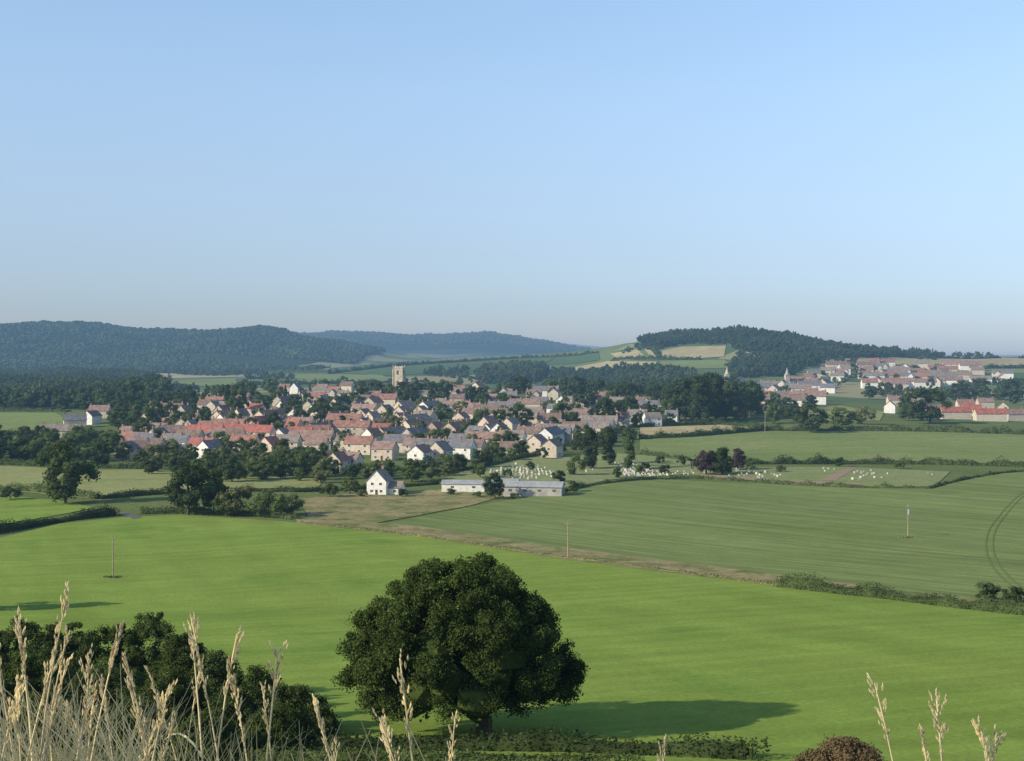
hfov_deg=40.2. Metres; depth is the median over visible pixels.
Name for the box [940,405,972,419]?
house
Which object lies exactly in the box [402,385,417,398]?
broadleaf tree
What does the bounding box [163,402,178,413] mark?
broadleaf tree
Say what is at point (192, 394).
broadleaf tree
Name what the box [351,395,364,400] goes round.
broadleaf tree
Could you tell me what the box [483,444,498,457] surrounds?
broadleaf tree
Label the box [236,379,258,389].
broadleaf tree
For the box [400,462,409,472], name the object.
broadleaf tree
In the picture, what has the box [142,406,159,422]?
broadleaf tree
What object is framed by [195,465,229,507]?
broadleaf tree
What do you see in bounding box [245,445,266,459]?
broadleaf tree
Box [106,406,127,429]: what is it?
broadleaf tree
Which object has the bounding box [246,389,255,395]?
broadleaf tree
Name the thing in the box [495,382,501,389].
columnar tree
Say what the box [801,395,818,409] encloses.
broadleaf tree
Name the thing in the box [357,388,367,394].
broadleaf tree
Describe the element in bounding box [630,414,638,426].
columnar tree
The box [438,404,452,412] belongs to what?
broadleaf tree
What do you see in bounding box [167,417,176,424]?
broadleaf tree
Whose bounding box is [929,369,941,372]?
house
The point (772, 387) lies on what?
house
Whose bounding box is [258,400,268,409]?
broadleaf tree
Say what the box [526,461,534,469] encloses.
bush
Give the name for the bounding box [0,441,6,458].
broadleaf tree
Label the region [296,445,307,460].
broadleaf tree
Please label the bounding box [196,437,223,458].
house
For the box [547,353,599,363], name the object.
field
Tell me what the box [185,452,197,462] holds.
broadleaf tree
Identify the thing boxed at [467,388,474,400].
conifer tree
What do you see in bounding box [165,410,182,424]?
broadleaf tree
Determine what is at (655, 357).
hedge
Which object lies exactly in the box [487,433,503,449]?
broadleaf tree
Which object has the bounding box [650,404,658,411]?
broadleaf tree
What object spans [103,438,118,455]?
broadleaf tree
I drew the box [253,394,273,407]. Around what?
broadleaf tree
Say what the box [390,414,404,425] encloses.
broadleaf tree
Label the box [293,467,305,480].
broadleaf tree
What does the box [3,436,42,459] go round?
broadleaf tree
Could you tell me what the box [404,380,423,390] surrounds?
broadleaf tree
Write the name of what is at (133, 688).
dry grass stalk
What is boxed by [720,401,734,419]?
broadleaf tree
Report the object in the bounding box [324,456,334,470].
broadleaf tree
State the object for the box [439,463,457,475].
broadleaf tree
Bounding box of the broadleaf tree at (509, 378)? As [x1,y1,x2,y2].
[505,375,515,384]
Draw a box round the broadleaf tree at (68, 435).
[62,434,78,445]
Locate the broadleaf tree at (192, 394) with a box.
[186,390,198,405]
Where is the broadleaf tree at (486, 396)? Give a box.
[473,391,490,403]
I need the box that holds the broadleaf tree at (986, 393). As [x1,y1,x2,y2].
[977,387,989,397]
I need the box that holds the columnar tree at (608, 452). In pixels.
[599,427,616,464]
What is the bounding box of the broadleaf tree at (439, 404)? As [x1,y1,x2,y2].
[434,402,442,411]
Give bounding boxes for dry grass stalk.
[0,643,13,759]
[2,674,24,759]
[12,683,23,760]
[13,616,33,755]
[15,606,32,760]
[26,645,62,760]
[39,580,68,760]
[43,686,61,759]
[43,702,52,760]
[44,653,73,745]
[47,625,71,727]
[61,699,88,759]
[75,695,91,758]
[79,644,93,756]
[87,674,100,760]
[90,619,124,760]
[99,674,111,754]
[122,652,149,760]
[124,672,146,757]
[127,695,142,760]
[138,719,157,760]
[140,714,148,760]
[144,665,176,760]
[151,678,177,760]
[158,710,177,760]
[165,619,202,760]
[184,660,203,759]
[188,609,216,752]
[216,626,244,760]
[229,674,247,760]
[260,680,270,758]
[266,639,288,760]
[312,694,330,760]
[330,736,339,760]
[372,708,399,760]
[382,714,392,760]
[392,649,412,760]
[447,710,459,760]
[657,734,667,760]
[866,672,892,760]
[918,724,929,760]
[928,687,948,760]
[971,715,988,760]
[984,725,1005,760]
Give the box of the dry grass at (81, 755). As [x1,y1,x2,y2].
[0,666,1021,760]
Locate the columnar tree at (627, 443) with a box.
[622,432,635,469]
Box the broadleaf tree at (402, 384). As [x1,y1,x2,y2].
[395,381,405,397]
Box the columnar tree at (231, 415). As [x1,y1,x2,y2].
[226,412,233,418]
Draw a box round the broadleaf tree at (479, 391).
[473,387,487,398]
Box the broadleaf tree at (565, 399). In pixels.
[561,396,570,401]
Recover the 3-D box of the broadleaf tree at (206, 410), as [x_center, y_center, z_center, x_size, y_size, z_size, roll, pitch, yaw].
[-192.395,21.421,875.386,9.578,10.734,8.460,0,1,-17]
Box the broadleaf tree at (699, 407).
[676,374,715,419]
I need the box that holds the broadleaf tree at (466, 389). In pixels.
[461,386,476,398]
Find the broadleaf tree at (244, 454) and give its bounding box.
[235,452,250,462]
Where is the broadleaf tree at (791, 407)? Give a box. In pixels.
[784,403,807,421]
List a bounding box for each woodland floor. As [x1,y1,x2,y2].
[0,352,316,373]
[6,405,87,408]
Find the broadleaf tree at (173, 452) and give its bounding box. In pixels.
[166,449,180,456]
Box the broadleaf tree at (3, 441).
[0,438,7,451]
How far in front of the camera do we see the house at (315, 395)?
1008.44 m
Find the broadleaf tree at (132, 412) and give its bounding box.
[125,409,140,423]
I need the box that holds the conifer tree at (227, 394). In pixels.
[222,384,230,400]
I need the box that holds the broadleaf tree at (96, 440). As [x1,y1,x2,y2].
[90,437,104,457]
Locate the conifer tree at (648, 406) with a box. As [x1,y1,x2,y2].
[647,401,651,411]
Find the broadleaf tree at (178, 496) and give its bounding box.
[161,463,211,514]
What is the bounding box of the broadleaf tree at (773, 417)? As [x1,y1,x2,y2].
[765,402,783,422]
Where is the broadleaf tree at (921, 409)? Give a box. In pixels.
[901,387,952,423]
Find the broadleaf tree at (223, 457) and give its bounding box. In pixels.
[215,454,228,467]
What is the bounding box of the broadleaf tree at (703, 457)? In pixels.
[691,450,718,473]
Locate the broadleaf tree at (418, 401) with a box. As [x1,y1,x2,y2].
[415,398,424,405]
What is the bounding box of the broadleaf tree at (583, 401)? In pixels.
[575,398,588,407]
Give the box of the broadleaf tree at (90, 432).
[69,424,98,443]
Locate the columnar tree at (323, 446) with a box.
[318,442,327,457]
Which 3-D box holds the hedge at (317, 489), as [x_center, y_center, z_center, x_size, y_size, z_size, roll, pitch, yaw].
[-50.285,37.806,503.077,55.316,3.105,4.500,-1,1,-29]
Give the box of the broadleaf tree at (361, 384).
[353,380,369,393]
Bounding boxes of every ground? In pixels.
[0,336,1023,536]
[300,489,502,522]
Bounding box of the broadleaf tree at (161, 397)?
[152,392,167,402]
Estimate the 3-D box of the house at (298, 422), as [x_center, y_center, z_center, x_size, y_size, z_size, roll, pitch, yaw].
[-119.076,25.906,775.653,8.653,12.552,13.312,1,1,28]
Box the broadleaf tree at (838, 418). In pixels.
[829,407,859,427]
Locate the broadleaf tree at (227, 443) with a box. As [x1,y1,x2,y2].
[219,437,234,453]
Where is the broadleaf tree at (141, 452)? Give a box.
[131,449,148,461]
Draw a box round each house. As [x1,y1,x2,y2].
[41,421,82,438]
[63,411,86,426]
[86,409,102,424]
[88,403,111,417]
[114,439,138,460]
[119,424,145,431]
[119,437,149,450]
[120,429,147,440]
[132,430,156,439]
[135,435,166,453]
[141,411,166,422]
[148,421,166,427]
[148,426,168,434]
[149,401,183,417]
[158,422,184,432]
[160,430,182,439]
[167,432,190,451]
[174,416,186,424]
[176,402,200,417]
[176,427,205,436]
[184,417,196,425]
[184,422,224,437]
[187,435,214,448]
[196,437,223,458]
[197,397,217,411]
[197,418,239,424]
[205,395,224,400]
[205,398,224,413]
[206,426,233,439]
[211,407,236,418]
[211,416,247,423]
[212,403,229,412]
[216,412,235,418]
[220,421,259,432]
[224,426,245,445]
[229,432,260,452]
[235,406,249,418]
[244,397,255,407]
[246,402,266,416]
[247,422,275,435]
[248,417,260,424]
[252,407,283,416]
[254,413,268,424]
[258,433,278,456]
[269,399,288,409]
[270,425,288,435]
[272,393,292,405]
[273,431,302,452]
[278,383,290,391]
[279,414,315,425]
[283,416,304,426]
[287,406,306,416]
[287,424,313,429]
[288,427,335,449]
[289,381,306,393]
[297,390,305,400]
[303,399,317,412]
[303,434,330,452]
[305,422,330,429]
[307,390,327,399]
[308,419,336,428]
[313,384,327,391]
[315,393,329,402]
[325,387,338,396]
[325,411,363,419]
[326,409,345,415]
[328,385,341,389]
[328,427,342,434]
[328,448,351,472]
[330,398,348,410]
[332,418,371,435]
[333,432,354,449]
[337,389,349,394]
[339,380,354,391]
[340,449,363,464]
[343,433,374,454]
[349,398,365,412]
[350,402,378,412]
[356,407,369,415]
[360,415,371,422]
[360,425,382,440]
[364,394,383,406]
[364,410,381,421]
[366,465,405,494]
[369,389,382,396]
[370,438,399,460]
[372,421,397,427]
[376,403,393,417]
[378,391,398,406]
[379,424,405,433]
[382,431,412,452]
[392,404,413,414]
[393,398,415,408]
[394,410,408,416]
[400,417,423,427]
[401,411,432,427]
[401,425,417,435]
[402,435,429,454]
[406,442,433,464]
[410,437,441,448]
[413,404,427,410]
[413,408,438,421]
[414,425,427,434]
[416,398,439,411]
[417,390,428,398]
[426,419,443,434]
[429,437,453,461]
[430,436,477,458]
[435,397,447,401]
[441,418,467,432]
[442,399,470,412]
[448,431,477,438]
[449,392,465,400]
[451,386,469,395]
[451,410,469,420]
[461,406,480,418]
[461,436,486,455]
[464,423,488,432]
[467,401,480,407]
[467,428,510,449]
[472,381,484,389]
[473,402,505,409]
[477,413,499,425]
[485,421,494,429]
[487,392,497,400]
[487,399,517,407]
[487,406,504,419]
[489,420,510,431]
[498,428,526,440]
[499,387,512,392]
[499,439,518,454]
[503,415,520,429]
[504,389,518,395]
[509,396,540,406]
[509,409,544,425]
[516,424,542,439]
[521,404,542,411]
[526,388,541,396]
[526,432,547,452]
[532,395,548,403]
[533,384,549,396]
[536,421,577,438]
[537,410,561,421]
[537,423,564,443]
[539,418,549,423]
[540,437,563,457]
[546,403,556,412]
[547,424,572,442]
[548,387,559,399]
[556,394,573,402]
[563,406,591,419]
[563,419,588,432]
[581,413,618,424]
[581,417,615,427]
[588,390,605,404]
[591,420,610,432]
[609,395,636,401]
[616,410,629,426]
[627,407,647,424]
[636,395,649,402]
[639,398,661,410]
[641,410,662,425]
[664,408,678,422]
[754,381,771,390]
[761,392,771,403]
[767,383,780,390]
[774,389,788,406]
[777,378,787,385]
[781,391,806,406]
[786,382,811,391]
[789,390,807,394]
[792,389,826,404]
[797,380,821,390]
[803,372,813,377]
[804,377,818,380]
[805,387,817,390]
[807,369,820,377]
[820,365,835,376]
[820,382,835,392]
[821,377,831,383]
[825,360,847,366]
[831,371,843,380]
[836,367,848,377]
[839,363,850,374]
[856,360,875,368]
[858,364,873,371]
[860,377,878,388]
[861,371,884,377]
[870,357,878,361]
[874,365,882,371]
[876,362,888,371]
[878,370,899,377]
[879,358,894,366]
[880,377,904,387]
[883,378,908,389]
[884,399,895,412]
[886,394,913,405]
[888,366,910,371]
[891,376,914,387]
[893,369,907,377]
[901,371,914,377]
[911,367,924,372]
[913,377,936,387]
[915,372,927,377]
[917,359,929,367]
[917,369,928,372]
[925,372,945,377]
[927,364,940,369]
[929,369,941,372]
[936,376,945,386]
[937,371,957,375]
[938,366,948,371]
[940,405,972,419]
[941,358,953,364]
[943,360,965,369]
[944,365,957,371]
[945,374,955,385]
[950,370,972,379]
[955,398,974,406]
[956,375,962,382]
[959,361,981,369]
[962,403,981,415]
[969,374,991,384]
[970,365,984,374]
[972,406,1007,421]
[975,396,994,407]
[991,369,1013,378]
[993,370,1000,376]
[996,373,1006,383]
[997,400,1008,408]
[1006,407,1023,420]
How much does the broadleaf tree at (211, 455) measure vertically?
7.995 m
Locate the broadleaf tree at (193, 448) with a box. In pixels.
[187,446,198,453]
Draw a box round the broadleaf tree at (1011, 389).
[995,378,1023,398]
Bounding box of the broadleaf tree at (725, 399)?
[698,375,732,420]
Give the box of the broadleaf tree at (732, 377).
[723,374,741,384]
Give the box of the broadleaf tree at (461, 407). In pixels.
[452,400,468,411]
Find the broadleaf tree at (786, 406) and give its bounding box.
[781,405,790,417]
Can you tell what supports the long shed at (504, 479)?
on the ground at (847, 394)
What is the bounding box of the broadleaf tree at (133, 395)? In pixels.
[115,379,145,408]
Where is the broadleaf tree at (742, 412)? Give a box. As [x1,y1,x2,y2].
[728,396,750,420]
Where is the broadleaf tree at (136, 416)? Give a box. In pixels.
[129,414,147,425]
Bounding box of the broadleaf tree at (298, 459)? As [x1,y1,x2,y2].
[286,452,312,476]
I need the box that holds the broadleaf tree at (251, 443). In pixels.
[242,438,267,457]
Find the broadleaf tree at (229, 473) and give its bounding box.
[221,456,246,481]
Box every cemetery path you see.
[701,474,859,484]
[823,467,857,479]
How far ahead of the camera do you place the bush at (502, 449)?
646.49 m
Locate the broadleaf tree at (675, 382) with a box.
[662,380,686,394]
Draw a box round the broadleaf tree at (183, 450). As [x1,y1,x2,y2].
[174,446,187,456]
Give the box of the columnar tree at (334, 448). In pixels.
[331,445,338,452]
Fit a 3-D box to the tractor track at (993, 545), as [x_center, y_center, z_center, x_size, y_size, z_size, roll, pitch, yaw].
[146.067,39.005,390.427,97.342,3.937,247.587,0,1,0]
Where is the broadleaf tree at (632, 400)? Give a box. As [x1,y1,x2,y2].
[616,395,639,411]
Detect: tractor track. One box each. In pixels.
[985,492,1023,586]
[992,495,1023,588]
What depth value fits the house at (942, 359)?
1928.18 m
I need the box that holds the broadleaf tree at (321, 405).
[306,396,332,421]
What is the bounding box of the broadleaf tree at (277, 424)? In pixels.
[273,421,283,429]
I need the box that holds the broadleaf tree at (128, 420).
[120,417,137,426]
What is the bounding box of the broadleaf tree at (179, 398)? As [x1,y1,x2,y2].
[171,394,189,404]
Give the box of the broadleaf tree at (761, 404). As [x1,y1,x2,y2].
[747,392,764,413]
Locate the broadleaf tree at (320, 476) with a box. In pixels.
[313,462,331,482]
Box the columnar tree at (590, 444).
[580,426,599,468]
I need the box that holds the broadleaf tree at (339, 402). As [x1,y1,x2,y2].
[329,395,351,410]
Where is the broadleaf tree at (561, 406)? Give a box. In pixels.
[550,401,574,420]
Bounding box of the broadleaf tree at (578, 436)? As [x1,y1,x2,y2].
[571,433,582,447]
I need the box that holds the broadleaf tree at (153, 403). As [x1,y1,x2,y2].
[149,400,164,417]
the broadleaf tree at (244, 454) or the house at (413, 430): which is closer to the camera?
the broadleaf tree at (244, 454)
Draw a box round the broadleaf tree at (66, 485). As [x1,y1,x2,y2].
[33,440,101,503]
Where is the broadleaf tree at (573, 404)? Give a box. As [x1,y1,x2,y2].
[569,401,582,407]
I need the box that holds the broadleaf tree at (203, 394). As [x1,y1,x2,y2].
[200,391,206,398]
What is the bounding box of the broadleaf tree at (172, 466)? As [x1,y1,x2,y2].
[165,456,185,471]
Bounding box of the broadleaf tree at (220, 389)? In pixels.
[213,384,229,396]
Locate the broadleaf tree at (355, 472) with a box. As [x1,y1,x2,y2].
[346,464,359,476]
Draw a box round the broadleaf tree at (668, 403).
[658,397,682,414]
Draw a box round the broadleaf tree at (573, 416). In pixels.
[566,412,580,420]
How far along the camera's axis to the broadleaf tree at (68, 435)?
672.88 m
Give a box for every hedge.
[0,404,71,411]
[0,454,151,468]
[0,481,102,498]
[0,503,120,532]
[0,738,645,760]
[9,429,36,435]
[96,485,299,498]
[139,505,302,519]
[249,378,391,384]
[265,367,332,372]
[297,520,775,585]
[298,478,440,491]
[298,726,771,760]
[328,349,598,373]
[420,451,537,472]
[565,475,929,491]
[609,354,700,361]
[637,417,765,426]
[638,446,693,460]
[639,423,766,438]
[647,344,662,356]
[693,452,1023,466]
[765,423,1023,434]
[772,572,1023,614]
[831,351,1000,358]
[848,361,1023,368]
[928,469,1023,487]
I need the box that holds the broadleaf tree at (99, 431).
[94,430,105,438]
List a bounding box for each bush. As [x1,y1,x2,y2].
[0,486,22,499]
[0,615,59,679]
[0,647,10,654]
[0,649,71,724]
[0,691,91,753]
[20,437,44,460]
[28,621,104,688]
[38,427,59,439]
[51,652,146,715]
[59,695,178,760]
[60,431,88,446]
[67,623,145,691]
[70,450,86,461]
[115,611,183,682]
[125,664,218,723]
[142,632,208,686]
[144,443,165,459]
[156,443,173,457]
[159,711,247,760]
[165,438,180,448]
[170,455,189,468]
[185,648,242,692]
[191,449,198,458]
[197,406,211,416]
[200,461,215,472]
[200,684,270,739]
[209,430,230,444]
[210,497,233,515]
[211,446,228,458]
[215,483,254,515]
[216,663,282,694]
[221,454,238,462]
[235,463,249,478]
[238,702,320,751]
[240,454,259,476]
[244,489,289,512]
[247,463,269,479]
[251,407,264,414]
[258,455,277,476]
[259,682,335,711]
[268,448,292,458]
[269,445,291,454]
[273,460,296,477]
[276,386,285,395]
[282,405,292,416]
[283,493,304,513]
[288,408,306,416]
[297,703,342,737]
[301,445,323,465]
[311,457,333,475]
[318,483,338,495]
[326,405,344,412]
[357,489,367,495]
[360,461,380,479]
[377,460,401,476]
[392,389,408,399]
[397,488,408,495]
[406,458,421,473]
[410,422,423,426]
[420,464,430,471]
[422,455,433,463]
[424,428,444,438]
[425,467,441,478]
[436,411,444,420]
[436,454,451,463]
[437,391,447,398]
[438,427,457,437]
[446,452,467,469]
[447,488,456,493]
[470,448,495,466]
[471,462,486,476]
[472,491,480,495]
[473,407,490,417]
[495,450,505,458]
[497,447,506,455]
[501,468,512,476]
[504,382,512,387]
[506,447,518,457]
[509,492,519,497]
[512,439,530,453]
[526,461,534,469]
[549,416,561,423]
[551,470,565,480]
[566,454,586,474]
[567,480,579,490]
[571,440,583,450]
[612,466,621,476]
[621,427,636,439]
[635,464,645,472]
[641,462,649,468]
[655,456,664,462]
[658,464,669,472]
[745,460,755,469]
[775,465,786,471]
[790,734,886,760]
[833,457,843,466]
[852,405,876,423]
[893,461,904,467]
[975,581,1002,598]
[1001,585,1023,602]
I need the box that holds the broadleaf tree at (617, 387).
[607,383,628,396]
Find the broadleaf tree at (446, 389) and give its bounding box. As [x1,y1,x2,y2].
[435,379,454,396]
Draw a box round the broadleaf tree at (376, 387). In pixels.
[371,385,385,393]
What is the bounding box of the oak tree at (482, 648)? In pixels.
[330,551,590,732]
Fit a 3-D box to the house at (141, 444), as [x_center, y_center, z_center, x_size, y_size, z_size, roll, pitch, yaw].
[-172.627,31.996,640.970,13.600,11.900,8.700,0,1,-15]
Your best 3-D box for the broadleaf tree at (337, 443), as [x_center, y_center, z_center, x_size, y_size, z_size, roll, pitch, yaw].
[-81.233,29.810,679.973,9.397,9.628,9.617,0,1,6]
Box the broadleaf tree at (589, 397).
[583,390,599,402]
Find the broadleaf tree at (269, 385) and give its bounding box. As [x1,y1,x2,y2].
[262,377,277,393]
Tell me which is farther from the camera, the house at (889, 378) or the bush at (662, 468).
the house at (889, 378)
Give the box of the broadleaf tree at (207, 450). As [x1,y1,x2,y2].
[203,448,211,453]
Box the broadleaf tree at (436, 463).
[430,461,439,471]
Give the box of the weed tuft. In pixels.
[103,575,126,577]
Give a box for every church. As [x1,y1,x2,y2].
[392,365,435,398]
[724,368,745,382]
[784,368,803,383]
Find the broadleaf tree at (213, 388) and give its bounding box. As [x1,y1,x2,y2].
[209,384,223,394]
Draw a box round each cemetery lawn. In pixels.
[440,454,691,493]
[690,467,948,486]
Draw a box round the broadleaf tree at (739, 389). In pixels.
[720,380,750,418]
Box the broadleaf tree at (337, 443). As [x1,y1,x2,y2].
[335,432,349,447]
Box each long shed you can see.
[441,480,485,491]
[486,478,519,489]
[503,481,565,496]
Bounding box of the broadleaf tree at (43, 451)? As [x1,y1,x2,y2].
[37,444,50,461]
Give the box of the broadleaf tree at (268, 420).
[261,418,275,427]
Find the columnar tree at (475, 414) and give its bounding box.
[473,412,477,424]
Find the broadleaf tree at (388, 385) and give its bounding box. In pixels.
[383,383,393,392]
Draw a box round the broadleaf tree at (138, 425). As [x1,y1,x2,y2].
[130,417,154,431]
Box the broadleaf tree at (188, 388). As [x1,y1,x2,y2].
[181,385,196,396]
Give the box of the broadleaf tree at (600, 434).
[595,430,603,446]
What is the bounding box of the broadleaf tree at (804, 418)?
[793,401,829,432]
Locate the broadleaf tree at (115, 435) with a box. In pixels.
[102,431,123,446]
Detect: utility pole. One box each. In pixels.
[110,534,114,575]
[565,521,568,556]
[906,504,910,535]
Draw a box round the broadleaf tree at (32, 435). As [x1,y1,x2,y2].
[25,434,39,440]
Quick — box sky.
[0,0,1023,351]
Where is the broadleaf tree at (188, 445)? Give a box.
[185,443,192,451]
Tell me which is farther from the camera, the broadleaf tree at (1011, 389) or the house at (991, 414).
the broadleaf tree at (1011, 389)
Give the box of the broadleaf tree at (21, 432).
[14,425,34,438]
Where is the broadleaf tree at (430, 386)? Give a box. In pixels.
[422,381,436,397]
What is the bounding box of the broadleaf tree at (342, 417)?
[339,415,346,419]
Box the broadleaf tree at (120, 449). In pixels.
[114,442,133,460]
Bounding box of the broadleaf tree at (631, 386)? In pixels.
[618,382,640,396]
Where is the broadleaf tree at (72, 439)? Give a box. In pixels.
[65,436,82,448]
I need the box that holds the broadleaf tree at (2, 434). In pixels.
[0,430,8,441]
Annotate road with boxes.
[119,512,139,518]
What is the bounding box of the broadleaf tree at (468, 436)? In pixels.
[465,433,476,438]
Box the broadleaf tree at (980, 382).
[969,378,991,392]
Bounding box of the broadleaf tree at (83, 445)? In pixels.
[78,441,109,457]
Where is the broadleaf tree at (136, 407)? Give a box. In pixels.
[132,404,142,413]
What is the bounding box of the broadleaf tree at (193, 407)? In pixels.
[191,403,198,412]
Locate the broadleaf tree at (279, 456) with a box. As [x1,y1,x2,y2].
[270,452,287,463]
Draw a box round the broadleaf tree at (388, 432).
[379,430,394,439]
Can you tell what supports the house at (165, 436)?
on the ground at (847, 394)
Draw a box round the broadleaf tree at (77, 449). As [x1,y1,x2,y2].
[71,447,82,459]
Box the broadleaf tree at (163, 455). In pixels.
[155,452,167,469]
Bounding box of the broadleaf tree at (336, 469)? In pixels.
[325,459,341,474]
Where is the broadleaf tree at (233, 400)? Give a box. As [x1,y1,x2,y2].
[226,383,249,409]
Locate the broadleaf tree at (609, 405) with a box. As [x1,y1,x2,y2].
[587,396,623,416]
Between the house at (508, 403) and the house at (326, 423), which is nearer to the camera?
the house at (326, 423)
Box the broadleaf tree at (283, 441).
[271,438,295,450]
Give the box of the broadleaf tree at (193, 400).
[188,398,195,405]
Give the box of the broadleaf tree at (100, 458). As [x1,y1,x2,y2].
[81,442,114,464]
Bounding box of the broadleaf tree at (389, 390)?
[386,386,397,393]
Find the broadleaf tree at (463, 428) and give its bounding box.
[458,420,474,432]
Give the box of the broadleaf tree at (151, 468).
[140,460,157,473]
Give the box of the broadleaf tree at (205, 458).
[189,454,216,470]
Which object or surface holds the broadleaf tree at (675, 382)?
on the ground at (847, 394)
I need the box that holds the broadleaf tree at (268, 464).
[243,456,275,479]
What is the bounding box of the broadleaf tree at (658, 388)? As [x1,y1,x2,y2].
[644,384,663,399]
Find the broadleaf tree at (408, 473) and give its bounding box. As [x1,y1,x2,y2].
[399,464,424,481]
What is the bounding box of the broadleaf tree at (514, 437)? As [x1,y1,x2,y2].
[501,430,520,440]
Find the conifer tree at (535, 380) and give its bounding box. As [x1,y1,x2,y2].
[533,372,537,383]
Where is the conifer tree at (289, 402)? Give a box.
[287,396,293,405]
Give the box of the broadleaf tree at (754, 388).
[745,379,766,416]
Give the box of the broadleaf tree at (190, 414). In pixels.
[182,410,197,422]
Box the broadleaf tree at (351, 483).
[339,476,358,493]
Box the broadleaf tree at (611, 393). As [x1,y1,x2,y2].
[602,390,615,398]
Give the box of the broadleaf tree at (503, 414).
[491,408,511,421]
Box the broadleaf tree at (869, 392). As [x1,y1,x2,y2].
[860,385,876,398]
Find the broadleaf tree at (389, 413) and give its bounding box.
[379,407,393,418]
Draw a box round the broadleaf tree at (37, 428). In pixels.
[32,425,45,436]
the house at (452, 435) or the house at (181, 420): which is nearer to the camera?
the house at (452, 435)
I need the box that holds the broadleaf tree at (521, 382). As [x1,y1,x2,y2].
[509,376,528,392]
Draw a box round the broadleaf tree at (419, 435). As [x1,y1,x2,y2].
[412,432,425,437]
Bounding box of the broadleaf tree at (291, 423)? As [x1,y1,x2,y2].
[286,421,295,427]
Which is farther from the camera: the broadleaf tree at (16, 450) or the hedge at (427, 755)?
the broadleaf tree at (16, 450)
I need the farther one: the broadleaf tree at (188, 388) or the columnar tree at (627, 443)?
the broadleaf tree at (188, 388)
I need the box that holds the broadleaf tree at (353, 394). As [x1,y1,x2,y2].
[349,391,358,401]
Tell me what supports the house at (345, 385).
on the ground at (847, 394)
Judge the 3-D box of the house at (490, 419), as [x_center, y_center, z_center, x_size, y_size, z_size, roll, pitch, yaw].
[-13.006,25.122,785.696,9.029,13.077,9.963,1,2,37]
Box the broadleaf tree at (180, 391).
[168,388,187,398]
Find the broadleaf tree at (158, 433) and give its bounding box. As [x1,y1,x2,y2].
[154,429,161,437]
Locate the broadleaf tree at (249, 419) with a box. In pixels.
[244,417,256,423]
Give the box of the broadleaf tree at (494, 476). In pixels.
[481,471,504,498]
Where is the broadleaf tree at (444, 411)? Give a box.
[437,408,449,420]
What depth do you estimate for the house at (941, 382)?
1567.19 m
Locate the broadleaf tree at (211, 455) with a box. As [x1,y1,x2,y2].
[203,452,216,462]
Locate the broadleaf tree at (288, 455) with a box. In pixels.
[285,450,299,466]
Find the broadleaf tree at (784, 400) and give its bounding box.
[779,396,797,409]
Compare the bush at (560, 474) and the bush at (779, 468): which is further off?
the bush at (779, 468)
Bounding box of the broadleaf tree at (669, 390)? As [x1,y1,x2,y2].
[659,384,681,415]
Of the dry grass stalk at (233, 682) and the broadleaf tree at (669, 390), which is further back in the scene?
the broadleaf tree at (669, 390)
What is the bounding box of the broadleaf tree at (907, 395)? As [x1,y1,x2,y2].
[896,392,914,420]
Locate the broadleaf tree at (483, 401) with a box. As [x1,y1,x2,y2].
[479,398,488,403]
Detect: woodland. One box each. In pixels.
[0,320,385,363]
[0,348,329,373]
[0,365,174,408]
[165,364,469,389]
[296,330,590,351]
[474,359,549,383]
[544,360,699,396]
[621,331,1023,400]
[636,324,945,377]
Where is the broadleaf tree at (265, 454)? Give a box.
[258,451,272,458]
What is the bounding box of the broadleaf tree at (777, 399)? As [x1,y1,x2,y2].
[771,392,781,405]
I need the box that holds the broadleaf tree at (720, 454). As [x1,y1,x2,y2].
[708,447,734,474]
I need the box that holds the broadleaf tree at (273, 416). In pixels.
[265,410,283,426]
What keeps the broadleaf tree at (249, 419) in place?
on the ground at (847, 394)
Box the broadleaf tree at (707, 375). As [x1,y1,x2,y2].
[702,372,720,400]
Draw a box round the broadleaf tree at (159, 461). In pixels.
[146,455,164,471]
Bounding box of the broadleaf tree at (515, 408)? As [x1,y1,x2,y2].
[508,402,534,424]
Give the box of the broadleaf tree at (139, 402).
[133,399,148,411]
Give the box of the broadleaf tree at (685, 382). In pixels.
[665,377,694,419]
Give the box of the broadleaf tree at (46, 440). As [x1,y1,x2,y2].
[37,436,51,455]
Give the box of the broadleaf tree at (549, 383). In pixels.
[543,380,554,385]
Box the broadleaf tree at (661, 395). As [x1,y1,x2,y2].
[659,389,664,399]
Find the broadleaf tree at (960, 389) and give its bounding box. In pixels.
[947,382,971,398]
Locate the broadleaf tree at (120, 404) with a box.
[113,401,127,421]
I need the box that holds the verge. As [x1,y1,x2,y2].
[295,516,982,601]
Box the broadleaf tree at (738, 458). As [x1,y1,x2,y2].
[725,448,746,468]
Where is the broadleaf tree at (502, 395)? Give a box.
[494,392,517,400]
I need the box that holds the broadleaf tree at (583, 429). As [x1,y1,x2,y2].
[573,424,594,438]
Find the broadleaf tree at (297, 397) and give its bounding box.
[290,393,301,404]
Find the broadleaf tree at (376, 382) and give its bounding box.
[369,380,384,390]
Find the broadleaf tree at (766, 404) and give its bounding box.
[762,399,771,410]
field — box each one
[0,413,62,431]
[0,466,321,497]
[0,496,94,522]
[0,515,1023,760]
[156,373,244,377]
[171,379,236,385]
[248,375,388,382]
[298,364,329,370]
[341,357,555,375]
[356,472,1023,601]
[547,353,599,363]
[575,361,655,369]
[610,348,654,360]
[615,344,639,350]
[640,425,752,434]
[640,431,1023,462]
[660,360,727,368]
[662,346,725,357]
[808,406,883,420]
[829,357,1023,365]
[851,367,1023,372]
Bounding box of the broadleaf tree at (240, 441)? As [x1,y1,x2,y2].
[232,437,247,452]
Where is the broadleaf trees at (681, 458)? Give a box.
[4,364,1023,474]
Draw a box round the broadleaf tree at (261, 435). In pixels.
[257,433,265,438]
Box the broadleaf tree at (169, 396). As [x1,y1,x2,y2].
[162,392,174,402]

